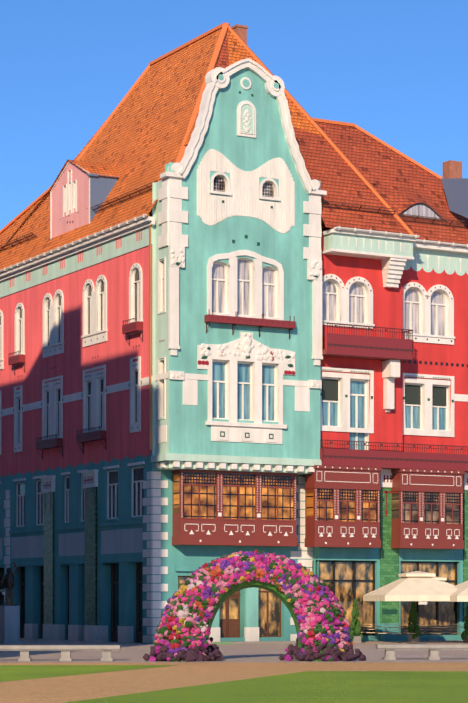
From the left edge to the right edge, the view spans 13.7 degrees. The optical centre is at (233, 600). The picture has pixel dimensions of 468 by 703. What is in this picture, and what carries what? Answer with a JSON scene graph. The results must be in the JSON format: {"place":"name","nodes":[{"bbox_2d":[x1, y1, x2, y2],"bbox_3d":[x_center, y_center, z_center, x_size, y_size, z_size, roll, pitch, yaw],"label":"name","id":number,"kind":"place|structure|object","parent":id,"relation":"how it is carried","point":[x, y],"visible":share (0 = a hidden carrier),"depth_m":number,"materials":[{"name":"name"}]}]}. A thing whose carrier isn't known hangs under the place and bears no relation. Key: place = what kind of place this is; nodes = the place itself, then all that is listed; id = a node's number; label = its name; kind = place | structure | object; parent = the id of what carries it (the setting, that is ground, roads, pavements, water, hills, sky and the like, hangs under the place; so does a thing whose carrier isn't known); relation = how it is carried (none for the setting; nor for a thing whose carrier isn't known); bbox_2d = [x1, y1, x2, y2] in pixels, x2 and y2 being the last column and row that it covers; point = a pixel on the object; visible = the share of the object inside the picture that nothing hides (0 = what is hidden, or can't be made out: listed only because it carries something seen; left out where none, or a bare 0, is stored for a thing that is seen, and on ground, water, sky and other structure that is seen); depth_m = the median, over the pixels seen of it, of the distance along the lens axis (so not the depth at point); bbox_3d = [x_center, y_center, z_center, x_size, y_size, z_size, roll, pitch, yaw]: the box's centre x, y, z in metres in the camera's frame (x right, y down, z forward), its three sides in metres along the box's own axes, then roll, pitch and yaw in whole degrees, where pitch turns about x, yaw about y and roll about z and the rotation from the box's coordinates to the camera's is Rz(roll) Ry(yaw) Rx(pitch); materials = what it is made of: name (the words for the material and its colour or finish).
{"place":"outdoors","nodes":[
{"label":"outdoors","id":0,"kind":"place"},
{"bbox_2d":[0,562,142,631],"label":"ground floor windows","id":1,"kind":"structure","parent":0,"point":[115,598],"depth_m":97.37,"materials":[{"name":"black glass"}]},
{"bbox_2d":[0,229,151,476],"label":"pink building","id":2,"kind":"structure","parent":0,"point":[115,352],"depth_m":100.26,"materials":[{"name":"paint"}]},
{"bbox_2d":[149,225,151,449],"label":"downspout","id":3,"kind":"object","parent":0,"point":[150,345],"visible":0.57,"depth_m":92.60,"materials":[{"name":"red metal"}]},
{"bbox_2d":[0,91,466,613],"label":"ornaments","id":4,"kind":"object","parent":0,"point":[389,611],"visible":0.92,"depth_m":96.24},
{"bbox_2d":[0,58,467,642],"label":"trim","id":5,"kind":"structure","parent":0,"point":[244,192],"depth_m":96.22,"materials":[{"name":"white paint"}]},
{"bbox_2d":[44,487,96,624],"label":"tiled pilasters","id":6,"kind":"object","parent":5,"relation":"attached to","point":[90,566],"visible":1,"depth_m":98.85,"materials":[{"name":"green tile"}]},
{"bbox_2d":[0,270,143,525],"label":"window panes","id":7,"kind":"structure","parent":5,"relation":"attached to","point":[138,475],"depth_m":99.08,"materials":[{"name":"grey glass"}]},
{"bbox_2d":[0,28,333,271],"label":"building roof","id":8,"kind":"structure","parent":5,"relation":"on","point":[137,141],"depth_m":102.18,"materials":[{"name":"orange tile"}]},
{"bbox_2d":[51,162,88,237],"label":"dormer front","id":9,"kind":"object","parent":8,"relation":"on","point":[79,219],"visible":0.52,"depth_m":101.53,"materials":[{"name":"pink paint"}]},
{"bbox_2d":[0,23,442,234],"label":"roof ridge tiles","id":10,"kind":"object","parent":5,"relation":"on","point":[225,27],"depth_m":101.12,"materials":[{"name":"orange"}]},
{"bbox_2d":[0,214,467,272],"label":"roof gutter","id":11,"kind":"object","parent":5,"relation":"attached to","point":[134,219],"visible":0.94,"depth_m":97.62,"materials":[{"name":"grey metal"}]},
{"bbox_2d":[4,221,467,516],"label":"dark red building","id":12,"kind":"structure","parent":5,"relation":"attached to","point":[358,352],"depth_m":96.70,"materials":[{"name":"red paint"}]},
{"bbox_2d":[213,176,273,197],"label":"gable window","id":13,"kind":"structure","parent":5,"relation":"in","point":[219,185],"depth_m":93.13,"materials":[{"name":"glass"}]},
{"bbox_2d":[198,351,294,374],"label":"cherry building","id":14,"kind":"structure","parent":5,"relation":"attached to","point":[289,372],"depth_m":94.07,"materials":[{"name":"red paint"}]},
{"bbox_2d":[174,474,376,521],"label":"window glass","id":15,"kind":"object","parent":5,"relation":"attached to","point":[230,502],"visible":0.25,"depth_m":94.33,"materials":[{"name":"orange glass"}]},
{"bbox_2d":[183,472,376,500],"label":"lattice","id":16,"kind":"object","parent":5,"relation":"attached to","point":[249,480],"visible":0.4,"depth_m":94.76,"materials":[{"name":"brown wood"}]},
{"bbox_2d":[178,562,454,635],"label":"shop windows","id":17,"kind":"structure","parent":5,"relation":"attached to","point":[344,593],"depth_m":97.86,"materials":[{"name":"orange glass"}]},
{"bbox_2d":[181,466,461,545],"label":"building inlay","id":18,"kind":"object","parent":5,"relation":"attached to","point":[321,534],"visible":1,"depth_m":96.25,"materials":[{"name":"white paint"}]},
{"bbox_2d":[212,205,444,335],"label":"window panes","id":19,"kind":"structure","parent":5,"relation":"attached to","point":[327,286],"depth_m":96.66,"materials":[{"name":"white glass"}]},
{"bbox_2d":[212,362,445,449],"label":"window panes","id":20,"kind":"structure","parent":5,"relation":"on","point":[243,373],"depth_m":94.51,"materials":[{"name":"glass"}]},
{"bbox_2d":[215,34,467,246],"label":"building roof","id":21,"kind":"object","parent":5,"relation":"on","point":[398,182],"visible":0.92,"depth_m":100.19,"materials":[{"name":"orange tile"}]},
{"bbox_2d":[322,379,445,405],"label":"building blind","id":22,"kind":"object","parent":5,"relation":"attached to","point":[330,391],"visible":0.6,"depth_m":99.34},
{"bbox_2d":[380,487,467,622],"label":"green tiled pillar","id":23,"kind":"structure","parent":5,"relation":"attached to","point":[389,564],"depth_m":98.36,"materials":[{"name":"green tile"}]},
{"bbox_2d":[392,493,459,523],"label":"window glass","id":24,"kind":"object","parent":5,"relation":"on","point":[427,512],"visible":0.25,"depth_m":98.53,"materials":[{"name":"glass"}]},
{"bbox_2d":[403,491,459,503],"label":"lattice","id":25,"kind":"object","parent":5,"relation":"attached to","point":[431,497],"visible":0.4,"depth_m":98.68,"materials":[{"name":"brown wood"}]},
{"bbox_2d":[0,104,467,474],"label":"pale green building","id":26,"kind":"structure","parent":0,"point":[160,349],"depth_m":94.55,"materials":[{"name":"paint"}]},
{"bbox_2d":[0,662,467,702],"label":"dirt path","id":27,"kind":"structure","parent":0,"point":[63,689],"depth_m":52.56,"materials":[{"name":"brown soil"}]},
{"bbox_2d":[0,638,467,662],"bbox_3d":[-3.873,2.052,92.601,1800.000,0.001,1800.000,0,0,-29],"label":"ground","id":28,"kind":"structure","parent":0,"point":[231,653],"depth_m":75.50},
{"bbox_2d":[0,606,21,643],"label":"pedestal","id":29,"kind":"object","parent":28,"relation":"on","point":[9,624],"visible":0.92,"depth_m":91.91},
{"bbox_2d":[0,562,16,605],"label":"statue","id":30,"kind":"object","parent":29,"relation":"on","point":[8,580],"visible":1,"depth_m":92.12,"materials":[{"name":"brown metal"}]},
{"bbox_2d":[0,563,280,642],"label":"doors","id":31,"kind":"structure","parent":28,"relation":"on","point":[229,628],"depth_m":95.42,"materials":[{"name":"brown wood"}]},
{"bbox_2d":[0,589,462,643],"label":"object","id":32,"kind":"object","parent":28,"relation":"on","point":[421,642],"visible":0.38,"depth_m":94.74,"materials":[{"name":"grey"}]},
{"bbox_2d":[2,592,426,604],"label":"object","id":33,"kind":"object","parent":32,"relation":"attached to","point":[419,603],"visible":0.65,"depth_m":96.58,"materials":[{"name":"white"}]},
{"bbox_2d":[361,624,462,633],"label":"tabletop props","id":34,"kind":"object","parent":32,"relation":"on","point":[414,633],"visible":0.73,"depth_m":96.15,"materials":[{"name":"brown"}]},
{"bbox_2d":[363,571,467,601],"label":"patio umbrellas","id":35,"kind":"object","parent":32,"relation":"on","point":[418,586],"visible":0.98,"depth_m":90.97},
{"bbox_2d":[0,453,467,642],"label":"teal building","id":36,"kind":"structure","parent":28,"relation":"on","point":[183,560],"depth_m":97.84,"materials":[{"name":"teal paint"}]},
{"bbox_2d":[0,665,467,702],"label":"ground grass","id":37,"kind":"structure","parent":28,"relation":"on","point":[376,687],"depth_m":45.82,"materials":[{"name":"green plant"}]},
{"bbox_2d":[0,641,467,660],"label":"stone bench","id":38,"kind":"object","parent":28,"relation":"on","point":[389,649],"visible":0.98,"depth_m":66.15,"materials":[{"name":"grey stone"}]},
{"bbox_2d":[149,551,354,660],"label":"flowers","id":39,"kind":"object","parent":28,"relation":"on","point":[232,561],"visible":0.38,"depth_m":65.81,"materials":[{"name":"purple plant"}]},
{"bbox_2d":[153,549,353,661],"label":"arch","id":40,"kind":"structure","parent":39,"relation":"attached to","point":[205,604],"depth_m":65.75,"materials":[{"name":"plant"}]},
{"bbox_2d":[192,564,352,645],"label":"flowers","id":41,"kind":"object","parent":39,"relation":"attached to","point":[260,571],"depth_m":65.79,"materials":[{"name":"plant"}]},
{"bbox_2d":[143,637,365,661],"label":"plants","id":42,"kind":"object","parent":28,"relation":"on","point":[293,652],"visible":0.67,"depth_m":65.71,"materials":[{"name":"purple plant"}]},
{"bbox_2d":[209,580,316,660],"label":"arch frame","id":43,"kind":"object","parent":28,"relation":"on","point":[280,595],"visible":0.4,"depth_m":66.23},
{"bbox_2d":[352,636,467,642],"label":"pot","id":44,"kind":"object","parent":28,"relation":"on","point":[356,639],"visible":0.66,"depth_m":94.50,"materials":[{"name":"grey"}]},
{"bbox_2d":[350,598,467,639],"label":"conifer","id":45,"kind":"object","parent":44,"relation":"in","point":[355,627],"visible":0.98,"depth_m":94.55,"materials":[{"name":"green plant"}]},
{"bbox_2d":[0,180,467,251],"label":"snow guard","id":46,"kind":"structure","parent":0,"point":[422,218],"depth_m":98.49,"materials":[{"name":"brown metal"}]},
{"bbox_2d":[0,0,467,229],"label":"sky","id":47,"kind":"structure","parent":0,"point":[395,70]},
{"bbox_2d":[165,68,319,626],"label":"teal building","id":48,"kind":"structure","parent":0,"point":[189,431],"depth_m":93.47,"materials":[{"name":"teal paint"}]},
{"bbox_2d":[87,173,467,221],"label":"zinc building","id":49,"kind":"structure","parent":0,"point":[455,190],"depth_m":100.50,"materials":[{"name":"grey metal"}]},
{"bbox_2d":[232,24,461,177],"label":"chimneys","id":50,"kind":"object","parent":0,"point":[452,169],"visible":0.5,"depth_m":105.15,"materials":[{"name":"brown brick"}]}
]}

